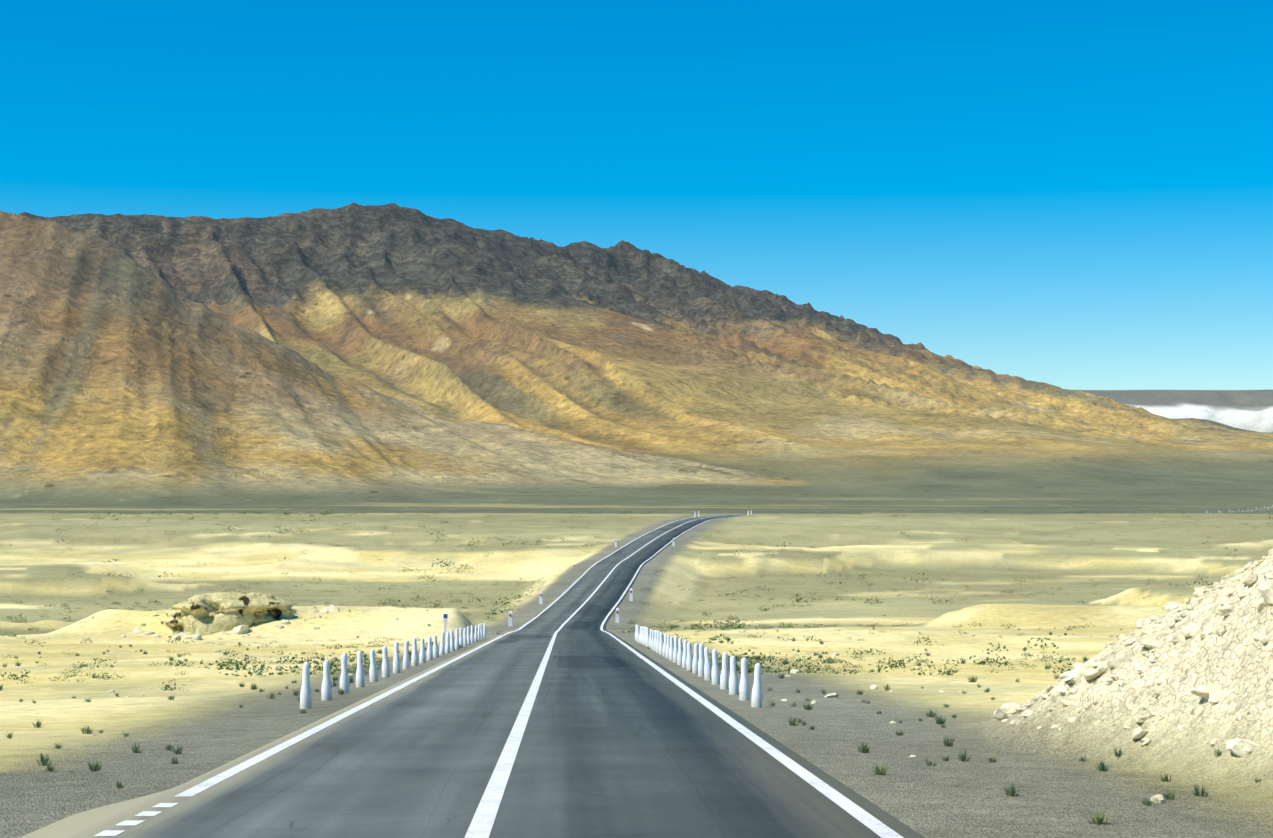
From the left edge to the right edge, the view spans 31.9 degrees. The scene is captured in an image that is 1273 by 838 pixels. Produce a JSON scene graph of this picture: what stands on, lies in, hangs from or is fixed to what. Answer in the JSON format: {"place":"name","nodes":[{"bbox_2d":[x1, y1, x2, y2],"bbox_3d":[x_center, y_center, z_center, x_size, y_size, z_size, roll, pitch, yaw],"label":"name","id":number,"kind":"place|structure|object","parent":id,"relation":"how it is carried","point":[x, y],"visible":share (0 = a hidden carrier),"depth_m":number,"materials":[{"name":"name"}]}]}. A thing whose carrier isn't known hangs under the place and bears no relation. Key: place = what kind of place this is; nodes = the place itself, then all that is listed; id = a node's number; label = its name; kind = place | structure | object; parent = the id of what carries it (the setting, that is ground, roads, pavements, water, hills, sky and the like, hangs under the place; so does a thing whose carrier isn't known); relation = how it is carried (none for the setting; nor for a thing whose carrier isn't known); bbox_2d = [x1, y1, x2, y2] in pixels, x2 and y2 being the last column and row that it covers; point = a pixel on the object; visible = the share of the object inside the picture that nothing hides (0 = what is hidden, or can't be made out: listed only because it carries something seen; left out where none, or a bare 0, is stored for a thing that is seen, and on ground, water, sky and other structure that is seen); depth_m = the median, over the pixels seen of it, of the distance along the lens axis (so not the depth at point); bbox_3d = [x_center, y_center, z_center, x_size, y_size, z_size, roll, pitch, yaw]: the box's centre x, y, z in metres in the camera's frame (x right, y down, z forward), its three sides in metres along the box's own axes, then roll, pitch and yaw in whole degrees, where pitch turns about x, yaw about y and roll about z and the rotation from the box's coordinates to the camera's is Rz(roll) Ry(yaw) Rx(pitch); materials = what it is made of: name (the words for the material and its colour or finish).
{"place":"outdoors","nodes":[
{"label":"outdoors","id":0,"kind":"place"},
{"bbox_2d":[0,202,1272,837],"bbox_3d":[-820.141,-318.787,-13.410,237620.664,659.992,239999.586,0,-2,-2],"label":"ground","id":1,"kind":"structure","parent":0,"point":[378,370],"depth_m":1781.65,"materials":[{"name":"beige sand"}]},
{"bbox_2d":[164,592,296,635],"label":"sandstone outcrop","id":2,"kind":"object","parent":1,"relation":"on","point":[208,613],"visible":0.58,"depth_m":147.44,"materials":[{"name":"beige stone"}]},
{"bbox_2d":[300,662,310,708],"bbox_3d":[-6.913,5.707,46.561,0.236,1.237,0.230,0,-3,15],"label":"bollard","id":3,"kind":"object","parent":1,"relation":"on","point":[305,697],"visible":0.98,"depth_m":46.49,"materials":[{"name":"paint"}]},
{"bbox_2d":[321,660,331,700],"bbox_3d":[-7.025,6.052,50.492,0.230,1.167,0.236,-1,-2,25],"label":"bollard","id":4,"kind":"object","parent":1,"relation":"on","point":[326,691],"visible":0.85,"depth_m":50.43,"materials":[{"name":"paint"}]},
{"bbox_2d":[340,653,348,692],"bbox_3d":[-7.132,6.352,54.417,0.236,1.249,0.230,0,1,44],"label":"bollard","id":5,"kind":"object","parent":1,"relation":"on","point":[344,680],"visible":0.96,"depth_m":54.34,"materials":[{"name":"paint"}]},
{"bbox_2d":[356,651,364,686],"bbox_3d":[-7.242,6.683,58.374,0.236,1.231,0.230,1,-3,-39],"label":"bollard","id":6,"kind":"object","parent":1,"relation":"on","point":[360,679],"visible":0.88,"depth_m":58.31,"materials":[{"name":"paint"}]},
{"bbox_2d":[369,649,377,681],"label":"bollard","id":7,"kind":"object","parent":1,"relation":"on","point":[373,674],"visible":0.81,"depth_m":62.23,"materials":[{"name":"paint"}]},
{"bbox_2d":[382,646,389,676],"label":"bollard","id":8,"kind":"object","parent":1,"relation":"on","point":[385,669],"visible":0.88,"depth_m":66.19,"materials":[{"name":"paint"}]},
{"bbox_2d":[393,642,399,672],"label":"bollard","id":9,"kind":"object","parent":1,"relation":"on","point":[396,664],"visible":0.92,"depth_m":70.13,"materials":[{"name":"paint"}]},
{"bbox_2d":[403,641,409,668],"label":"bollard","id":10,"kind":"object","parent":1,"relation":"on","point":[406,661],"visible":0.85,"depth_m":74.05,"materials":[{"name":"paint"}]},
{"bbox_2d":[411,637,417,665],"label":"bollard","id":11,"kind":"object","parent":1,"relation":"on","point":[414,659],"visible":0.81,"depth_m":78.02,"materials":[{"name":"paint"}]},
{"bbox_2d":[419,638,425,662],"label":"bollard","id":12,"kind":"object","parent":1,"relation":"on","point":[422,656],"visible":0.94,"depth_m":81.94,"materials":[{"name":"paint"}]},
{"bbox_2d":[427,636,432,659],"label":"bollard","id":13,"kind":"object","parent":1,"relation":"on","point":[429,653],"visible":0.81,"depth_m":85.88,"materials":[{"name":"paint"}]},
{"bbox_2d":[433,635,438,657],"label":"bollard","id":14,"kind":"object","parent":1,"relation":"on","point":[435,651],"visible":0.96,"depth_m":89.79,"materials":[{"name":"paint"}]},
{"bbox_2d":[439,632,444,654],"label":"bollard","id":15,"kind":"object","parent":1,"relation":"on","point":[442,648],"visible":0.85,"depth_m":93.77,"materials":[{"name":"paint"}]},
{"bbox_2d":[443,614,447,642],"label":"road sign","id":16,"kind":"object","parent":1,"relation":"on","point":[445,617],"visible":0.83,"depth_m":126.63,"materials":[{"name":"metal"}]},
{"bbox_2d":[445,632,449,652],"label":"bollard","id":17,"kind":"object","parent":1,"relation":"on","point":[447,646],"visible":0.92,"depth_m":97.70,"materials":[{"name":"paint"}]},
{"bbox_2d":[450,630,454,650],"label":"bollard","id":18,"kind":"object","parent":1,"relation":"on","point":[452,645],"visible":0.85,"depth_m":101.61,"materials":[{"name":"paint"}]},
{"bbox_2d":[455,628,458,649],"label":"bollard","id":19,"kind":"object","parent":1,"relation":"on","point":[457,639],"visible":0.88,"depth_m":105.58,"materials":[{"name":"paint"}]},
{"bbox_2d":[459,628,463,647],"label":"bollard","id":20,"kind":"object","parent":1,"relation":"on","point":[460,638],"visible":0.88,"depth_m":109.49,"materials":[{"name":"paint"}]},
{"bbox_2d":[463,628,466,645],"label":"bollard","id":21,"kind":"object","parent":1,"relation":"on","point":[464,638],"visible":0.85,"depth_m":113.43,"materials":[{"name":"paint"}]},
{"bbox_2d":[467,626,470,644],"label":"bollard","id":22,"kind":"object","parent":1,"relation":"on","point":[468,637],"visible":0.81,"depth_m":117.37,"materials":[{"name":"paint"}]},
{"bbox_2d":[470,625,473,642],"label":"bollard","id":23,"kind":"object","parent":1,"relation":"on","point":[472,637],"visible":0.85,"depth_m":121.30,"materials":[{"name":"paint"}]},
{"bbox_2d":[474,626,477,641],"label":"bollard","id":24,"kind":"object","parent":1,"relation":"on","point":[476,636],"visible":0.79,"depth_m":125.26,"materials":[{"name":"paint"}]},
{"bbox_2d":[477,624,480,640],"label":"bollard","id":25,"kind":"object","parent":1,"relation":"on","point":[479,633],"visible":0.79,"depth_m":129.21,"materials":[{"name":"paint"}]},
{"bbox_2d":[480,623,483,639],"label":"bollard","id":26,"kind":"object","parent":1,"relation":"on","point":[481,629],"visible":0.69,"depth_m":133.15,"materials":[{"name":"paint"}]},
{"bbox_2d":[483,623,485,638],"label":"bollard","id":27,"kind":"object","parent":1,"relation":"on","point":[484,632],"visible":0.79,"depth_m":137.07,"materials":[{"name":"paint"}]},
{"bbox_2d":[508,611,512,626],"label":"marker post","id":28,"kind":"object","parent":1,"relation":"on","point":[510,619],"visible":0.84,"depth_m":180.61,"materials":[{"name":"paint"}]},
{"bbox_2d":[539,591,542,603],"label":"marker post","id":29,"kind":"object","parent":1,"relation":"on","point":[540,597],"visible":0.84,"depth_m":217.77,"materials":[{"name":"paint"}]},
{"bbox_2d":[615,608,618,622],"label":"marker post","id":30,"kind":"object","parent":1,"relation":"on","point":[617,616],"visible":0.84,"depth_m":188.58,"materials":[{"name":"paint"}]},
{"bbox_2d":[629,588,632,600],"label":"marker post","id":31,"kind":"object","parent":1,"relation":"on","point":[631,595],"visible":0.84,"depth_m":222.40,"materials":[{"name":"paint"}]},
{"bbox_2d":[0,509,1272,690],"bbox_3d":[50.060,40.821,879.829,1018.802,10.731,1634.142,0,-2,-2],"label":"desert shrubs","id":32,"kind":"object","parent":1,"relation":"on","point":[336,666],"visible":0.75,"depth_m":128.33,"materials":[{"name":"green plant"}]},
{"bbox_2d":[0,607,1272,836],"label":"grass tufts","id":33,"kind":"object","parent":1,"relation":"on","point":[1012,791],"visible":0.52,"depth_m":38.73,"materials":[{"name":"green plant"}]},
{"bbox_2d":[1,549,1272,802],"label":"rocks","id":34,"kind":"object","parent":1,"relation":"on","point":[1211,695],"visible":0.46,"depth_m":32.99,"materials":[{"name":"beige stone"}]},
{"bbox_2d":[636,625,639,641],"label":"bollard","id":35,"kind":"object","parent":1,"relation":"on","point":[637,635],"visible":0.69,"depth_m":126.44,"materials":[{"name":"paint"}]},
{"bbox_2d":[640,626,642,643],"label":"bollard","id":36,"kind":"object","parent":1,"relation":"on","point":[641,636],"visible":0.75,"depth_m":120.05,"materials":[{"name":"paint"}]},
{"bbox_2d":[642,626,644,644],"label":"bollard","id":37,"kind":"object","parent":1,"relation":"on","point":[643,635],"visible":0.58,"depth_m":116.80,"materials":[{"name":"paint"}]},
{"bbox_2d":[646,628,649,646],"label":"bollard","id":38,"kind":"object","parent":1,"relation":"on","point":[647,637],"visible":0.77,"depth_m":110.40,"materials":[{"name":"paint"}]},
{"bbox_2d":[648,629,651,648],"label":"bollard","id":39,"kind":"object","parent":1,"relation":"on","point":[650,638],"visible":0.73,"depth_m":107.19,"materials":[{"name":"paint"}]},
{"bbox_2d":[651,630,654,649],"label":"bollard","id":40,"kind":"object","parent":1,"relation":"on","point":[653,637],"visible":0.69,"depth_m":103.95,"materials":[{"name":"paint"}]},
{"bbox_2d":[653,630,656,650],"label":"bollard","id":41,"kind":"object","parent":1,"relation":"on","point":[654,645],"visible":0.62,"depth_m":100.77,"materials":[{"name":"paint"}]},
{"bbox_2d":[656,630,659,652],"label":"bollard","id":42,"kind":"object","parent":1,"relation":"on","point":[657,643],"visible":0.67,"depth_m":97.56,"materials":[{"name":"paint"}]},
{"bbox_2d":[659,632,662,654],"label":"bollard","id":43,"kind":"object","parent":1,"relation":"on","point":[661,643],"visible":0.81,"depth_m":94.35,"materials":[{"name":"paint"}]},
{"bbox_2d":[662,633,667,656],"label":"bollard","id":44,"kind":"object","parent":1,"relation":"on","point":[664,645],"visible":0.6,"depth_m":91.13,"materials":[{"name":"paint"}]},
{"bbox_2d":[665,634,669,657],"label":"bollard","id":45,"kind":"object","parent":1,"relation":"on","point":[667,646],"visible":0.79,"depth_m":87.94,"materials":[{"name":"paint"}]},
{"bbox_2d":[669,636,673,660],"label":"bollard","id":46,"kind":"object","parent":1,"relation":"on","point":[671,649],"visible":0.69,"depth_m":84.71,"materials":[{"name":"paint"}]},
{"bbox_2d":[673,636,677,662],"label":"bollard","id":47,"kind":"object","parent":1,"relation":"on","point":[675,652],"visible":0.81,"depth_m":81.49,"materials":[{"name":"paint"}]},
{"bbox_2d":[677,638,682,664],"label":"bollard","id":48,"kind":"object","parent":1,"relation":"on","point":[679,655],"visible":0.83,"depth_m":78.30,"materials":[{"name":"paint"}]},
{"bbox_2d":[682,639,687,667],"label":"bollard","id":49,"kind":"object","parent":1,"relation":"on","point":[684,656],"visible":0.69,"depth_m":75.08,"materials":[{"name":"paint"}]},
{"bbox_2d":[686,642,692,670],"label":"bollard","id":50,"kind":"object","parent":1,"relation":"on","point":[689,660],"visible":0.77,"depth_m":71.86,"materials":[{"name":"paint"}]},
{"bbox_2d":[692,643,698,673],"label":"bollard","id":51,"kind":"object","parent":1,"relation":"on","point":[695,660],"visible":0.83,"depth_m":68.65,"materials":[{"name":"paint"}]},
{"bbox_2d":[698,643,704,676],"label":"bollard","id":52,"kind":"object","parent":1,"relation":"on","point":[701,662],"visible":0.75,"depth_m":65.42,"materials":[{"name":"paint"}]},
{"bbox_2d":[704,647,711,680],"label":"bollard","id":53,"kind":"object","parent":1,"relation":"on","point":[707,670],"visible":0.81,"depth_m":62.24,"materials":[{"name":"paint"}]},
{"bbox_2d":[711,649,719,684],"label":"bollard","id":54,"kind":"object","parent":1,"relation":"on","point":[715,673],"visible":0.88,"depth_m":59.02,"materials":[{"name":"paint"}]},
{"bbox_2d":[720,652,728,688],"bbox_3d":[2.216,6.449,55.893,0.230,1.186,0.236,-3,-5,44],"label":"bollard","id":55,"kind":"object","parent":1,"relation":"on","point":[724,679],"visible":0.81,"depth_m":55.83,"materials":[{"name":"paint"}]},
{"bbox_2d":[729,656,738,694],"bbox_3d":[2.296,6.188,52.685,0.236,1.171,0.230,1,-5,-27],"label":"bollard","id":56,"kind":"object","parent":1,"relation":"on","point":[733,685],"visible":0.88,"depth_m":52.62,"materials":[{"name":"paint"}]},
{"bbox_2d":[739,658,749,700],"bbox_3d":[2.396,5.908,49.459,0.236,1.217,0.230,0,-2,-23],"label":"bollard","id":57,"kind":"object","parent":1,"relation":"on","point":[744,690],"visible":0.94,"depth_m":49.39,"materials":[{"name":"paint"}]},
{"bbox_2d":[751,663,762,706],"bbox_3d":[2.507,5.657,46.257,0.230,1.169,0.236,0,-4,34],"label":"bollard","id":58,"kind":"object","parent":1,"relation":"on","point":[757,697],"visible":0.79,"depth_m":46.19,"materials":[{"name":"paint"}]},
{"bbox_2d":[0,0,1272,389],"label":"sky","id":59,"kind":"structure","parent":0,"point":[1064,194],"materials":[{"name":"blue"}]},
{"bbox_2d":[20,507,1272,837],"bbox_3d":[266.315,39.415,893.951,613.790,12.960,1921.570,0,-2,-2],"label":"road asphalt","id":60,"kind":"structure","parent":0,"point":[620,739],"depth_m":28.89,"materials":[{"name":"grey asphalt"}]},
{"bbox_2d":[94,803,177,835],"bbox_3d":[-4.448,2.725,7.304,0.200,1.378,32.800,0,-2,-2],"label":"dashed road line","id":61,"kind":"object","parent":60,"relation":"on","point":[125,822],"visible":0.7,"depth_m":21.65,"materials":[{"name":"paint"}]},
{"bbox_2d":[174,511,1227,796],"bbox_3d":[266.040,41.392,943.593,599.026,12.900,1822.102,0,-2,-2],"label":"road edge line","id":62,"kind":"object","parent":60,"relation":"on","point":[208,783],"visible":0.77,"depth_m":36.27,"materials":[{"name":"paint"}]},
{"bbox_2d":[464,509,1256,837],"bbox_3d":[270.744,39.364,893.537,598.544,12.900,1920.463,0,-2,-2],"label":"road centre line","id":63,"kind":"object","parent":60,"relation":"on","point":[484,817],"visible":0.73,"depth_m":29.42,"materials":[{"name":"paint"}]},
{"bbox_2d":[600,508,1270,837],"bbox_3d":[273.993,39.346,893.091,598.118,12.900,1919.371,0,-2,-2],"label":"road edge line","id":64,"kind":"object","parent":60,"relation":"on","point":[873,823],"visible":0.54,"depth_m":29.26,"materials":[{"name":"paint"}]}
]}

